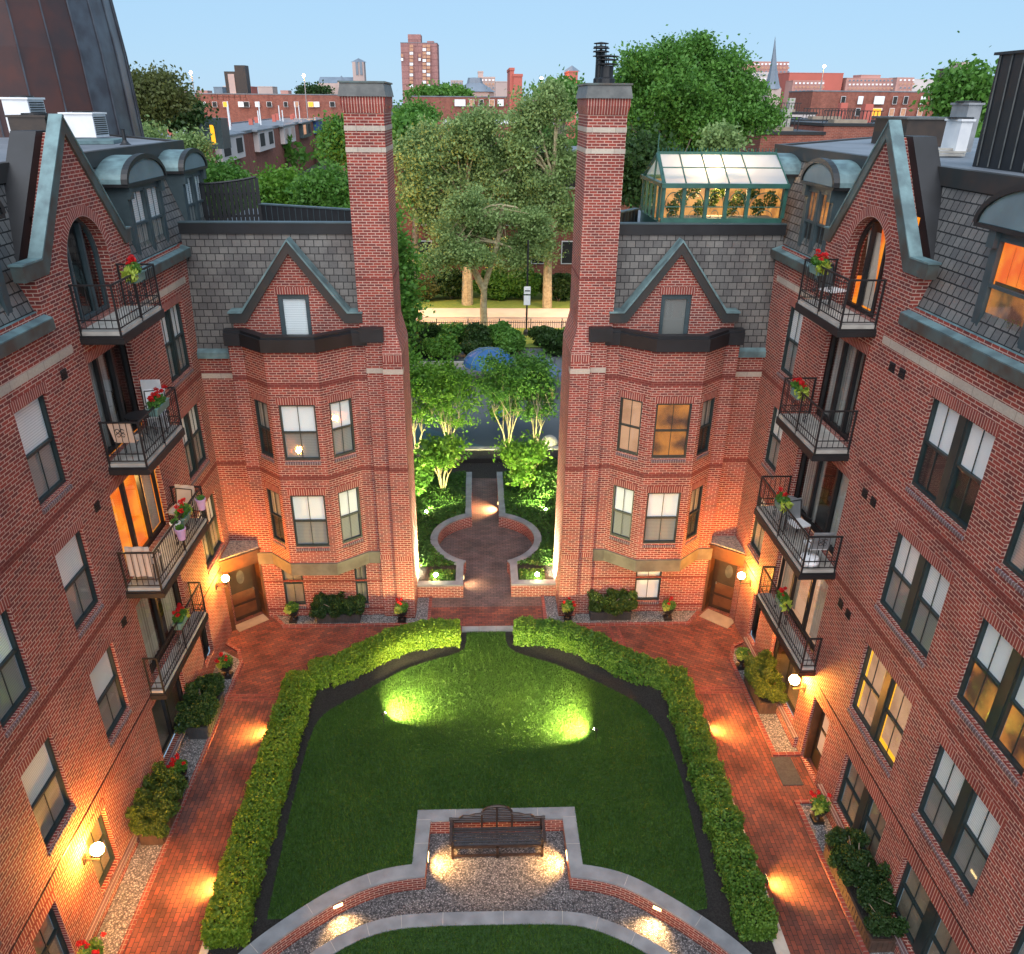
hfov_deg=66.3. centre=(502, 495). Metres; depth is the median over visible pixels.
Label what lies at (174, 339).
window
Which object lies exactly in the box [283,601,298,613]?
geranium plant
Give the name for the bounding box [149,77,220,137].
broadleaf tree
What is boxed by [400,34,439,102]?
tower block
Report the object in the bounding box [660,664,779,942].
hedge
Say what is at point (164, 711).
ground floor window
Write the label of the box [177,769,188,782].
urn
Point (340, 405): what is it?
window
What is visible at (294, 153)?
distant trees
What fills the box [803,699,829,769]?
side door
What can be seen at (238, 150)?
row house
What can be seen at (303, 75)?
street lamp
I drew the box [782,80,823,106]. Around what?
city building
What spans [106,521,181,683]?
balcony door
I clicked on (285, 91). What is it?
distant building
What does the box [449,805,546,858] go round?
garden bench
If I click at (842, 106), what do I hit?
flat roofed house
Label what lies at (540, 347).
ground
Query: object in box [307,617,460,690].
hedge
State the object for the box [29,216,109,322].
arched door
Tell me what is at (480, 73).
city building
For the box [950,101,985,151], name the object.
air conditioner
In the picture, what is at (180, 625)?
flower box
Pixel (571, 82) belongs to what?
broadleaf tree
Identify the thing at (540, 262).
window
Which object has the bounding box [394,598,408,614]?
geranium plant
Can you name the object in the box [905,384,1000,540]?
window
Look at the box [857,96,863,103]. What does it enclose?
window
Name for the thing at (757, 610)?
ground floor window
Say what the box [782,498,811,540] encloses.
patio chair
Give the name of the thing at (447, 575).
ground cover
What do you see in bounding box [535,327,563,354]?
shrub
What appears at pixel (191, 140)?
broadleaf tree
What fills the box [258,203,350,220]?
terrace parapet
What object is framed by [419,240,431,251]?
window
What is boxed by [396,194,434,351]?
green tree
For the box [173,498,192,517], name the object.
geranium plant
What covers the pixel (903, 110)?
window
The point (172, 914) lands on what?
brick path
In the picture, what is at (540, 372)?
play area tree
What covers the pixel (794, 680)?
wall lamp
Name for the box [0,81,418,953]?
apartment building
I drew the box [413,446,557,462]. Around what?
planting strip
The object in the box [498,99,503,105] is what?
window
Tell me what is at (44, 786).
window
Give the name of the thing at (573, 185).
window
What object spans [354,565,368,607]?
window
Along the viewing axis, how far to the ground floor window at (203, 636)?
23.72 m
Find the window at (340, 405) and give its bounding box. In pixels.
[327,391,356,462]
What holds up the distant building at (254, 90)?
on the ground at (540, 347)
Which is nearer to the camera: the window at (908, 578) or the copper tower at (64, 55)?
the window at (908, 578)
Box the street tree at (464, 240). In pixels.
[407,180,562,325]
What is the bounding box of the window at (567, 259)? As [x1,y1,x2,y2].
[561,241,572,263]
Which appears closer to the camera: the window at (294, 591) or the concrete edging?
the concrete edging
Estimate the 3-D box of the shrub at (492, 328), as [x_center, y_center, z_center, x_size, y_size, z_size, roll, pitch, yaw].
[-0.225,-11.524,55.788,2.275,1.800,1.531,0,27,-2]
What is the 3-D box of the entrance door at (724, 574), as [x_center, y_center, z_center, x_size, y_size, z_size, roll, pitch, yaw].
[7.546,3.010,26.326,1.081,2.100,0.110,19,32,32]
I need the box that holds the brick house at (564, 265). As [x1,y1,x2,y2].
[393,145,629,279]
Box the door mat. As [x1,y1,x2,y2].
[771,757,803,785]
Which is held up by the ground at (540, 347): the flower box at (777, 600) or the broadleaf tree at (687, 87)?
the broadleaf tree at (687, 87)
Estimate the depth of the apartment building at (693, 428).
18.05 m
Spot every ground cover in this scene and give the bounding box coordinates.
[429,569,454,580]
[518,568,544,579]
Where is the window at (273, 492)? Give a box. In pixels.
[264,481,285,549]
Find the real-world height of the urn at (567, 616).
0.438 m
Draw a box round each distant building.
[195,90,211,92]
[213,87,226,92]
[251,86,257,93]
[257,86,277,93]
[280,90,291,93]
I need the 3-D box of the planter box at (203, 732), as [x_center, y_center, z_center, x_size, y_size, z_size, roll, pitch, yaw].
[-8.249,6.096,21.817,0.600,0.414,1.490,0,27,-2]
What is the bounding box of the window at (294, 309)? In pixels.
[277,294,311,333]
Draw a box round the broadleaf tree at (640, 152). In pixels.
[621,117,682,209]
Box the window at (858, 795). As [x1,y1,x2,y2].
[837,743,889,858]
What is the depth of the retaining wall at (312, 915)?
17.39 m
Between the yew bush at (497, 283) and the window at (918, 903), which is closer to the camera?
the window at (918, 903)
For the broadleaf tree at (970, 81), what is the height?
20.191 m
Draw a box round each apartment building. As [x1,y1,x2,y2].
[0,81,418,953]
[553,42,1023,953]
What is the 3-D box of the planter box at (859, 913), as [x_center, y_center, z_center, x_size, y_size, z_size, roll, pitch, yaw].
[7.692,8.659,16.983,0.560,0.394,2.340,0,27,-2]
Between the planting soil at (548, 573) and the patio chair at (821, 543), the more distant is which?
the planting soil at (548, 573)
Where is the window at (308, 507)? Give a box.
[287,489,329,551]
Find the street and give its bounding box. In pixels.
[416,318,566,327]
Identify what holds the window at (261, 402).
in the apartment building at (272, 357)
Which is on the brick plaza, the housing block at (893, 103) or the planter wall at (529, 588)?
the planter wall at (529, 588)
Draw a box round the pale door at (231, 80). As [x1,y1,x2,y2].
[228,74,235,92]
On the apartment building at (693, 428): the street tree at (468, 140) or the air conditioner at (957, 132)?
the air conditioner at (957, 132)
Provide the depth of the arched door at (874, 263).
17.67 m
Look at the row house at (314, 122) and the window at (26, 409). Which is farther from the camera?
the row house at (314, 122)
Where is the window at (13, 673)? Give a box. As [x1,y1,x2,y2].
[0,594,39,737]
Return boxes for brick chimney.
[507,68,514,113]
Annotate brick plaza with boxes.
[432,478,541,606]
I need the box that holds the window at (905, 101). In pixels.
[903,96,908,103]
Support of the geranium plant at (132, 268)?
in the flower box at (141, 276)
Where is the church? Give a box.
[318,58,365,93]
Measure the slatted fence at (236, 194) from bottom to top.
1.404 m
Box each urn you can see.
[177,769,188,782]
[221,663,233,678]
[287,609,298,623]
[397,607,406,622]
[563,608,572,620]
[663,608,674,620]
[735,654,745,669]
[810,809,828,824]
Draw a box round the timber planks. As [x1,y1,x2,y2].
[938,148,967,155]
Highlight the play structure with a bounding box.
[463,346,561,420]
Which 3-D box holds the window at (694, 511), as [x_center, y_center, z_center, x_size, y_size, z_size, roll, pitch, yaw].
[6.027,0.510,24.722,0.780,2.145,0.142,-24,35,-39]
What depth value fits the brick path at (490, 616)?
26.45 m
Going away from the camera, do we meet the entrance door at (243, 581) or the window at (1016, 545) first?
the window at (1016, 545)
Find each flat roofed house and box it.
[444,119,514,145]
[740,109,825,151]
[776,98,817,117]
[777,104,883,139]
[792,103,874,121]
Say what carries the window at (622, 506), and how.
in the apartment building at (693, 428)
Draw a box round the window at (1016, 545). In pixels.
[994,501,1023,596]
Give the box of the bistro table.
[124,410,155,444]
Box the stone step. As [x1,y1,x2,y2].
[462,626,512,631]
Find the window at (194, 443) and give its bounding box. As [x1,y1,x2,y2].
[178,394,209,485]
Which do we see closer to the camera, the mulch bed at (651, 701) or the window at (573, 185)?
the mulch bed at (651, 701)
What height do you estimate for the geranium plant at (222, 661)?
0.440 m
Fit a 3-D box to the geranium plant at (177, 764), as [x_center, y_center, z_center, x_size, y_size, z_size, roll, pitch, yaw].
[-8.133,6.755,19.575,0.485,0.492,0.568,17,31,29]
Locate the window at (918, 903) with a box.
[893,845,965,953]
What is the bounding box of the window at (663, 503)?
[642,486,683,547]
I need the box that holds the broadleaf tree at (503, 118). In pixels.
[486,108,514,119]
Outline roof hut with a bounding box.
[193,118,231,148]
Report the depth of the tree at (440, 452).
33.08 m
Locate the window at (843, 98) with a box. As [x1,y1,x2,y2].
[840,96,845,102]
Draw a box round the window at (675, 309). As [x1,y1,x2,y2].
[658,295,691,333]
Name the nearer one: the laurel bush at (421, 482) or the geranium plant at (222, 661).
the geranium plant at (222, 661)
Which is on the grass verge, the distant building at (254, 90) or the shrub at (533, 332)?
the shrub at (533, 332)
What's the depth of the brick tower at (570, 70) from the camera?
233.85 m
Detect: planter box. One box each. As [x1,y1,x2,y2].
[137,795,182,844]
[186,691,224,738]
[317,608,361,622]
[589,609,631,620]
[743,675,778,713]
[823,844,895,952]
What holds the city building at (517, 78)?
on the ground at (540, 347)
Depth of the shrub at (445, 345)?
51.98 m
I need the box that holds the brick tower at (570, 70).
[563,66,578,138]
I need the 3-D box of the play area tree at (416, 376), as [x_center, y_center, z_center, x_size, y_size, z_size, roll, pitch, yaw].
[-4.143,-4.831,38.511,4.301,4.700,5.021,10,28,19]
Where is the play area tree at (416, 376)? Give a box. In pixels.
[408,344,458,449]
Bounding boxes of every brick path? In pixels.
[124,701,276,953]
[223,611,356,698]
[355,606,622,644]
[619,606,742,691]
[694,693,862,953]
[777,756,816,798]
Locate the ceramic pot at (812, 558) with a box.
[799,552,818,566]
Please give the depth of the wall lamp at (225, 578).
23.95 m
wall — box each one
[238,807,750,953]
[310,911,670,953]
[409,361,464,366]
[417,472,471,597]
[497,472,555,596]
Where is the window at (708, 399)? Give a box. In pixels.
[696,390,717,460]
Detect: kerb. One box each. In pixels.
[117,642,243,953]
[272,596,431,627]
[541,595,699,625]
[729,640,802,756]
[793,799,868,953]
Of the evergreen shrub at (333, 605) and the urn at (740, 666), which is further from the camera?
the evergreen shrub at (333, 605)
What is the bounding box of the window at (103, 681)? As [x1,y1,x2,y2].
[86,632,131,747]
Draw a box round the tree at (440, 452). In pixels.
[413,427,473,490]
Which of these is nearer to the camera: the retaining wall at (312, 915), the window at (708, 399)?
the retaining wall at (312, 915)
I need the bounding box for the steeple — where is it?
[763,40,780,107]
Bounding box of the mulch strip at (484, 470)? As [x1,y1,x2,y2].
[434,463,531,477]
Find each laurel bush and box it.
[413,453,434,496]
[531,458,557,500]
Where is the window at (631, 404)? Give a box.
[616,390,644,460]
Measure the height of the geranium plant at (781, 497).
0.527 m
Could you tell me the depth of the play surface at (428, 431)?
40.88 m
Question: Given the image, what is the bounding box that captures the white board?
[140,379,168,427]
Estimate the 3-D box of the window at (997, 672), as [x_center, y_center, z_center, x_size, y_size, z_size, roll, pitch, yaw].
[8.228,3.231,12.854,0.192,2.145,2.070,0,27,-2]
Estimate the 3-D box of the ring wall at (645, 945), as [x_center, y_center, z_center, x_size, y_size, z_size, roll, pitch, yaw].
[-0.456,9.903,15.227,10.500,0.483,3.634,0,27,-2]
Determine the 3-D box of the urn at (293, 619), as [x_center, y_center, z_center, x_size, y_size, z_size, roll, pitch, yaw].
[-6.948,3.986,26.016,0.400,0.438,0.390,0,27,-2]
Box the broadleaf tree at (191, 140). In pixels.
[167,124,217,161]
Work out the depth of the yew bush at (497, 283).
67.64 m
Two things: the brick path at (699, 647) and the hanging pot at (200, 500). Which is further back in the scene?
the brick path at (699, 647)
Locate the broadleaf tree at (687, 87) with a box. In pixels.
[610,24,797,205]
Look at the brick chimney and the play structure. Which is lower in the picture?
the play structure
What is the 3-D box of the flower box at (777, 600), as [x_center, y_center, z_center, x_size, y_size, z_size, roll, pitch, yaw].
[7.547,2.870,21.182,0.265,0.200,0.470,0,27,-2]
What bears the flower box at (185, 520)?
attached to the apartment building at (272, 357)
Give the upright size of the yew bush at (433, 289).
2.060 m
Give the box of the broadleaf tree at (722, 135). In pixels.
[693,118,754,151]
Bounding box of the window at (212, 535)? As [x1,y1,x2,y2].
[196,483,224,574]
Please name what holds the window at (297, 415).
in the apartment building at (272, 357)
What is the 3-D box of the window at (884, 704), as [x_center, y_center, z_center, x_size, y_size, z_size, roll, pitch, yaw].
[8.113,4.462,16.780,0.192,2.185,2.150,0,27,-2]
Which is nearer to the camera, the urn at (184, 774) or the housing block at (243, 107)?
the urn at (184, 774)
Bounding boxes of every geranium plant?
[75,932,106,953]
[120,254,141,282]
[146,384,167,408]
[166,753,187,774]
[172,603,190,622]
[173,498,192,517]
[214,652,233,668]
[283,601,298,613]
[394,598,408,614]
[561,597,575,612]
[662,596,675,611]
[735,647,751,660]
[775,487,793,512]
[776,587,792,611]
[790,377,809,400]
[809,789,831,815]
[810,248,831,274]
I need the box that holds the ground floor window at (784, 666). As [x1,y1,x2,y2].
[752,615,812,715]
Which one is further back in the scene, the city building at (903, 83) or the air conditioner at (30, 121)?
the city building at (903, 83)
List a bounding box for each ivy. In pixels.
[357,470,465,567]
[502,470,615,565]
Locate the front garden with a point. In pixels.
(438, 301)
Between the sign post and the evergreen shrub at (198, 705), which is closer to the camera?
the evergreen shrub at (198, 705)
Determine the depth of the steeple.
375.94 m
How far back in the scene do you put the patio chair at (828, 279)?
18.02 m
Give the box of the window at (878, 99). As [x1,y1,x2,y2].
[873,96,884,103]
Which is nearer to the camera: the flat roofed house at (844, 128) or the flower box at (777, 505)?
the flower box at (777, 505)
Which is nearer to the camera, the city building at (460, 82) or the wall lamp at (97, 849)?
the wall lamp at (97, 849)
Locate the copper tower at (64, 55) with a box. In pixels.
[0,0,144,137]
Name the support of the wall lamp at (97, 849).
attached to the apartment building at (272, 357)
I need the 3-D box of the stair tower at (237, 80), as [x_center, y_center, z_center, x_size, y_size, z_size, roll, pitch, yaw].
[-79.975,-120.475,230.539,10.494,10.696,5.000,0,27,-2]
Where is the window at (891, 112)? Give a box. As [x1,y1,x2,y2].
[888,108,894,115]
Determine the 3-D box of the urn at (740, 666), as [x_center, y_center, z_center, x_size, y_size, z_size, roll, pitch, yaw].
[7.331,5.099,24.027,0.400,0.438,0.390,0,27,-2]
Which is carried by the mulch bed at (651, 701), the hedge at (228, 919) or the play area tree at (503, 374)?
the hedge at (228, 919)
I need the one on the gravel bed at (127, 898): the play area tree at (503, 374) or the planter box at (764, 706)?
the planter box at (764, 706)
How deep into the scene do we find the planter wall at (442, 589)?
28.86 m
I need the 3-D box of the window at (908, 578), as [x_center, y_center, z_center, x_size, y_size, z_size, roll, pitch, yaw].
[8.133,1.905,15.499,0.192,2.145,2.150,0,27,-2]
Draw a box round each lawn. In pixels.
[267,632,706,918]
[335,925,644,953]
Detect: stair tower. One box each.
[223,65,251,99]
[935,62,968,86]
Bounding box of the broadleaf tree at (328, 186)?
[285,154,349,207]
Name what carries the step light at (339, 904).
attached to the retaining wall at (312, 915)
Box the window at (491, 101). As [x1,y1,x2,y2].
[489,99,494,105]
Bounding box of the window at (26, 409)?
[9,381,72,514]
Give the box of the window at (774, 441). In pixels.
[761,396,786,479]
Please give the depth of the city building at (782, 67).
549.34 m
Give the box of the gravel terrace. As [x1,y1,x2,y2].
[279,831,710,953]
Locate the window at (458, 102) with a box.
[455,99,465,105]
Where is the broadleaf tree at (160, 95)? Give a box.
[129,60,212,130]
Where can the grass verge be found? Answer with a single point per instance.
(529, 341)
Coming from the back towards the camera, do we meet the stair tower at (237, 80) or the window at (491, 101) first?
the stair tower at (237, 80)
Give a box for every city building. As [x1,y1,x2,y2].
[450,80,462,85]
[478,71,482,77]
[480,77,494,95]
[495,81,506,95]
[513,74,522,122]
[732,61,788,74]
[752,72,768,80]
[778,72,843,108]
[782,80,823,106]
[841,78,892,90]
[853,75,880,77]
[890,77,914,90]
[912,79,933,90]
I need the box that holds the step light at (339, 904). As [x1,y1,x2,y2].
[334,901,342,908]
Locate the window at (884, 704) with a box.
[847,633,915,777]
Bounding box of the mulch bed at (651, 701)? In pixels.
[208,632,775,953]
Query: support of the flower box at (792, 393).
attached to the apartment building at (693, 428)
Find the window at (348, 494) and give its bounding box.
[335,480,363,547]
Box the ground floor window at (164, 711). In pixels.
[118,637,206,756]
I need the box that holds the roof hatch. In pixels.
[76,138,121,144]
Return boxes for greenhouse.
[640,134,789,222]
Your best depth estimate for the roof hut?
90.10 m
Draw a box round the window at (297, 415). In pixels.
[275,398,320,464]
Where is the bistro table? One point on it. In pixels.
(136, 415)
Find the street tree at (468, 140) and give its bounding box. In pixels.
[392,88,549,305]
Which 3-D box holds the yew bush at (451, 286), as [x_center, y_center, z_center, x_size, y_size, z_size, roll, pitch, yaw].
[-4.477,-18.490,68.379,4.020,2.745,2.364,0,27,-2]
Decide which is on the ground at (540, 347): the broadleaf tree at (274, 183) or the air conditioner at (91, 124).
the broadleaf tree at (274, 183)
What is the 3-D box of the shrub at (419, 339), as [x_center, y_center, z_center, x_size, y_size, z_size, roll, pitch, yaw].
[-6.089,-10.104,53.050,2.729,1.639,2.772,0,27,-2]
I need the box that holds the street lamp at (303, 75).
[302,74,307,117]
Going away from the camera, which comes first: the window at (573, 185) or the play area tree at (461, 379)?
the play area tree at (461, 379)
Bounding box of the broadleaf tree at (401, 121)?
[391,102,442,278]
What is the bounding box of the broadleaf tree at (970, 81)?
[909,31,998,135]
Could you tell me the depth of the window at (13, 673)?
13.68 m
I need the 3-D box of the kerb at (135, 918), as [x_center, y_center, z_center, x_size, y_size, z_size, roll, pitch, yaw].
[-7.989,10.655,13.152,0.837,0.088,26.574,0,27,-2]
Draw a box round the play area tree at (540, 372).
[507,339,560,440]
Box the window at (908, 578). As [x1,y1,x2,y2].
[874,519,954,667]
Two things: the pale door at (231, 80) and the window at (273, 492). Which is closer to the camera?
the window at (273, 492)
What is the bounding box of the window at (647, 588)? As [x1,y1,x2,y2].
[635,572,661,603]
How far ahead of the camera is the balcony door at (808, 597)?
21.74 m
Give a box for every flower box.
[129,270,145,283]
[146,398,169,416]
[172,615,187,629]
[175,510,190,525]
[774,498,787,511]
[775,594,781,609]
[790,387,800,399]
[809,263,823,275]
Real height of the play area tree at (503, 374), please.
4.813 m
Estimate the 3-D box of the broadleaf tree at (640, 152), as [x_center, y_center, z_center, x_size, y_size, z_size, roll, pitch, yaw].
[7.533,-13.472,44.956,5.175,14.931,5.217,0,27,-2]
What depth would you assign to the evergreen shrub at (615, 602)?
25.99 m
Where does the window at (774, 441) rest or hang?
in the apartment building at (693, 428)
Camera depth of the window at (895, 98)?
189.68 m
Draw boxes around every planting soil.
[417,474,465,580]
[503,478,555,579]
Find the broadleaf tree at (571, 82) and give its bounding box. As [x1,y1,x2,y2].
[524,64,584,144]
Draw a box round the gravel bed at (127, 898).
[95,596,893,953]
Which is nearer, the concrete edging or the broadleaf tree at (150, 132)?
the concrete edging
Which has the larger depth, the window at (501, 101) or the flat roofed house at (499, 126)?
the window at (501, 101)
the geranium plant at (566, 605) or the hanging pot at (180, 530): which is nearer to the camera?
the hanging pot at (180, 530)
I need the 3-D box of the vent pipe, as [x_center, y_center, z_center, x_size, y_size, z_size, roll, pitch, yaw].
[-10.579,-10.023,21.907,0.320,0.400,0.320,0,27,-2]
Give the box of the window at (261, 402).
[251,391,273,463]
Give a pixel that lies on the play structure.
(470, 358)
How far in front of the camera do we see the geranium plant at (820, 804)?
18.67 m
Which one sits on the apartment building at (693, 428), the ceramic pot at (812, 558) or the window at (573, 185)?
the ceramic pot at (812, 558)
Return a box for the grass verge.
[461,328,562,346]
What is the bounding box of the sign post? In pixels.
[523,240,530,334]
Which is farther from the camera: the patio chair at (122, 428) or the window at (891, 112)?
the window at (891, 112)
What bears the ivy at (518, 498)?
on the planting soil at (548, 573)
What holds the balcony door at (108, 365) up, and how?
in the apartment building at (272, 357)
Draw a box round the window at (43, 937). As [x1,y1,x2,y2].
[28,890,69,953]
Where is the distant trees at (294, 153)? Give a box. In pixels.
[144,116,982,208]
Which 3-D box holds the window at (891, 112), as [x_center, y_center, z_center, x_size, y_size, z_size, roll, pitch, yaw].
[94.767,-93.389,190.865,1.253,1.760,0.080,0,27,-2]
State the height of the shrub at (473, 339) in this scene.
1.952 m
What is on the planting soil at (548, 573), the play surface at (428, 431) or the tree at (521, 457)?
the tree at (521, 457)
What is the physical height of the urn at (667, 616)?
0.438 m
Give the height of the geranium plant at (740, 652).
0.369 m
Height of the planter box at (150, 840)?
0.374 m
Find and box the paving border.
[228,626,743,700]
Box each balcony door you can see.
[38,345,141,477]
[75,423,164,591]
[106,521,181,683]
[776,517,831,650]
[794,411,851,554]
[817,335,869,441]
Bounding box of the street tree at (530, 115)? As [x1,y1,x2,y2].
[494,73,577,307]
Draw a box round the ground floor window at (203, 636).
[162,602,208,659]
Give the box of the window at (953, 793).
[911,730,1006,905]
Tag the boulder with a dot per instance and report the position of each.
(553, 440)
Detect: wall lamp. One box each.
[81,842,103,864]
[215,575,228,589]
[738,572,751,586]
[789,675,806,692]
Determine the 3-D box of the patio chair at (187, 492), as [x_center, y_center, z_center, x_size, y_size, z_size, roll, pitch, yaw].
[-8.331,0.294,20.375,0.540,1.001,0.700,5,27,8]
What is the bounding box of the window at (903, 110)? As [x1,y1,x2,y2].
[900,108,905,115]
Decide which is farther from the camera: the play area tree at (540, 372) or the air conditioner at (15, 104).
the play area tree at (540, 372)
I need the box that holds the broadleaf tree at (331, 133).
[310,110,347,173]
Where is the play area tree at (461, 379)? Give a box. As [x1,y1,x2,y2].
[412,353,489,437]
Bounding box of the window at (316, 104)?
[313,102,319,106]
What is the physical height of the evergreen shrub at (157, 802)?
0.946 m
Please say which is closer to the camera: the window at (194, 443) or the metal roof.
the metal roof
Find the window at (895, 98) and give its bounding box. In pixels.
[892,96,897,103]
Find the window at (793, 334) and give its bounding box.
[776,296,802,385]
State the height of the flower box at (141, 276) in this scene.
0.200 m
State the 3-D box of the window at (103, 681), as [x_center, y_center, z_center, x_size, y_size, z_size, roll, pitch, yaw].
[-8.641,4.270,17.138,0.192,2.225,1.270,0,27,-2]
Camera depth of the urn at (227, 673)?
23.45 m
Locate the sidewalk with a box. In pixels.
[417,308,569,318]
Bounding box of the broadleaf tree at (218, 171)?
[203,152,264,219]
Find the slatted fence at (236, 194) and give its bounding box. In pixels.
[199,176,262,220]
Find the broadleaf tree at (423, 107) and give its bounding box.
[391,92,442,126]
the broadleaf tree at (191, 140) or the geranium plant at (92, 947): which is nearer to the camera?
the geranium plant at (92, 947)
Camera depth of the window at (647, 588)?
26.45 m
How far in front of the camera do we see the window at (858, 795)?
17.76 m
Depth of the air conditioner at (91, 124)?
24.82 m
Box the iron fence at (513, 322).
[421,318,565,336]
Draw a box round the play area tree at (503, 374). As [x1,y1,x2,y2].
[467,346,551,446]
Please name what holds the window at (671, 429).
in the apartment building at (693, 428)
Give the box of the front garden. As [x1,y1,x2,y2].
[414,290,569,307]
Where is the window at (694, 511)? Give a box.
[685,478,705,544]
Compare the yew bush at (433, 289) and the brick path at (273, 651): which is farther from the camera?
the yew bush at (433, 289)
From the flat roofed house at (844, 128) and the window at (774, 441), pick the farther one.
the flat roofed house at (844, 128)
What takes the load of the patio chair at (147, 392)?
on the apartment building at (272, 357)
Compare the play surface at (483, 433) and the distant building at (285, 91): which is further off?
the distant building at (285, 91)
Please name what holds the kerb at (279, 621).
on the gravel bed at (127, 898)
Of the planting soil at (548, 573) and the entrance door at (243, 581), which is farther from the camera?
the planting soil at (548, 573)
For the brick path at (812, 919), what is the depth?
18.56 m
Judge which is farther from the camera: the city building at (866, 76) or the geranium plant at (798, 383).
the city building at (866, 76)
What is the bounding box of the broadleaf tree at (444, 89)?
[402,79,474,100]
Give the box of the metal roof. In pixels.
[972,50,1023,173]
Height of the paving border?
0.001 m
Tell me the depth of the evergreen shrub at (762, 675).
22.25 m
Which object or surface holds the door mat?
on the brick path at (800, 792)
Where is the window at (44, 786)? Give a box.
[16,722,77,855]
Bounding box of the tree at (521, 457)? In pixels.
[488,428,553,490]
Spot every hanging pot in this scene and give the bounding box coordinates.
[169,518,180,534]
[174,524,185,540]
[195,495,205,510]
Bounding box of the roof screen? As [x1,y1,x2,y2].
[871,116,946,146]
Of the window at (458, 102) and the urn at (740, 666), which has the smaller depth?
the urn at (740, 666)
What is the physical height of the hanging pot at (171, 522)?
0.423 m
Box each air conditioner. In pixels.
[0,95,45,132]
[4,113,63,130]
[57,111,108,137]
[940,117,976,153]
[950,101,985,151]
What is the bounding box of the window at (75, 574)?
[51,517,104,638]
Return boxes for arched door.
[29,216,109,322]
[846,217,919,317]
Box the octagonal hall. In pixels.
[461,77,494,95]
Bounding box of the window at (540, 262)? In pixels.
[531,256,543,263]
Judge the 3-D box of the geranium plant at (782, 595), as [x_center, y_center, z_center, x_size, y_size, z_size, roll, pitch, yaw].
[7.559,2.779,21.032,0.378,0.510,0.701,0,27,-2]
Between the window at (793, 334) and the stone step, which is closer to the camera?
the window at (793, 334)
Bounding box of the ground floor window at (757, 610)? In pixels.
[751,586,797,653]
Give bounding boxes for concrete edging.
[199,698,789,953]
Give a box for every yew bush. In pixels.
[412,278,439,299]
[432,268,472,298]
[473,266,511,300]
[504,267,541,298]
[538,272,570,301]
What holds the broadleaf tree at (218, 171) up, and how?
on the ground at (540, 347)
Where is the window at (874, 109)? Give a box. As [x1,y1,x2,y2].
[872,108,881,115]
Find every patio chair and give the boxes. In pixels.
[107,424,146,460]
[124,546,163,581]
[143,389,169,434]
[166,484,198,529]
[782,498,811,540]
[800,533,834,564]
[815,263,847,310]
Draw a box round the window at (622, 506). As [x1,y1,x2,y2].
[609,478,636,544]
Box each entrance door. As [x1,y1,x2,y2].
[228,564,261,620]
[708,559,736,612]
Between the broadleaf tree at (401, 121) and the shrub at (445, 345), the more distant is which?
the broadleaf tree at (401, 121)
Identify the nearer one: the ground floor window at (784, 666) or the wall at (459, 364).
the ground floor window at (784, 666)
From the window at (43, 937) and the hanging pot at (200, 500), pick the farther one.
the hanging pot at (200, 500)
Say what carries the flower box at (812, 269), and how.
attached to the apartment building at (693, 428)
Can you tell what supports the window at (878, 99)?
in the housing block at (893, 103)
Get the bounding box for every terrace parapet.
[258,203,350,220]
[620,208,639,221]
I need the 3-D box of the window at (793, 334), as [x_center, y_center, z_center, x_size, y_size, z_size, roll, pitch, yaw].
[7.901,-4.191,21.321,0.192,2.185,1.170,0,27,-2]
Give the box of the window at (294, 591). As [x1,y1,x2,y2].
[282,570,306,608]
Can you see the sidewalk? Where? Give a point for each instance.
(500, 313)
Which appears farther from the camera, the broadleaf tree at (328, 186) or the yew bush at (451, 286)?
the yew bush at (451, 286)
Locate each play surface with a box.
[412,349,561,445]
[412,424,484,446]
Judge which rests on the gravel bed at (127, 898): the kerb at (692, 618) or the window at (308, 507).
the kerb at (692, 618)
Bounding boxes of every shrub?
[124,761,188,838]
[174,672,224,733]
[308,590,366,618]
[408,334,427,356]
[415,321,441,338]
[420,331,461,358]
[433,322,467,343]
[458,322,491,340]
[459,328,492,355]
[487,320,510,336]
[491,326,525,351]
[527,325,553,345]
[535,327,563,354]
[587,588,637,615]
[744,649,788,703]
[824,825,909,937]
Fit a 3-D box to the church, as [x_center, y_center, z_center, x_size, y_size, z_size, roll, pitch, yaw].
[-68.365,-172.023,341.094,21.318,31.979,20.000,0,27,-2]
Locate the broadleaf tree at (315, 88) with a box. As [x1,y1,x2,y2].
[291,79,334,93]
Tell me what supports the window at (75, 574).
in the apartment building at (272, 357)
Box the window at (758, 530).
[747,485,769,564]
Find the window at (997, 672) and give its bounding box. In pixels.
[949,603,1023,786]
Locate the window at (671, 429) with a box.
[651,397,694,462]
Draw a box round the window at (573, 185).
[566,166,575,187]
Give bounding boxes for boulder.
[541,435,557,445]
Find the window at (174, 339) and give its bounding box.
[160,293,193,387]
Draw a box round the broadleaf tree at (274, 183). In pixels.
[246,157,311,208]
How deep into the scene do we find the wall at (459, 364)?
51.23 m
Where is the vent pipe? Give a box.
[120,129,130,144]
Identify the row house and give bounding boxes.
[158,129,249,219]
[225,101,277,175]
[231,101,298,171]
[253,105,313,170]
[269,102,322,163]
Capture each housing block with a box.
[195,93,342,157]
[412,96,506,135]
[788,90,932,119]
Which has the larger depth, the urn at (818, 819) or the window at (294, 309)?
the window at (294, 309)
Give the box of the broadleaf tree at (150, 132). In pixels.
[141,114,176,139]
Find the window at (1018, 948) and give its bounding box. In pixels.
[1010,925,1023,953]
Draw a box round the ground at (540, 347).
[2,105,1023,715]
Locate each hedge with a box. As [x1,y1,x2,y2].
[199,669,316,949]
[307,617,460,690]
[512,615,667,689]
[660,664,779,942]
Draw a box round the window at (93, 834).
[82,798,121,896]

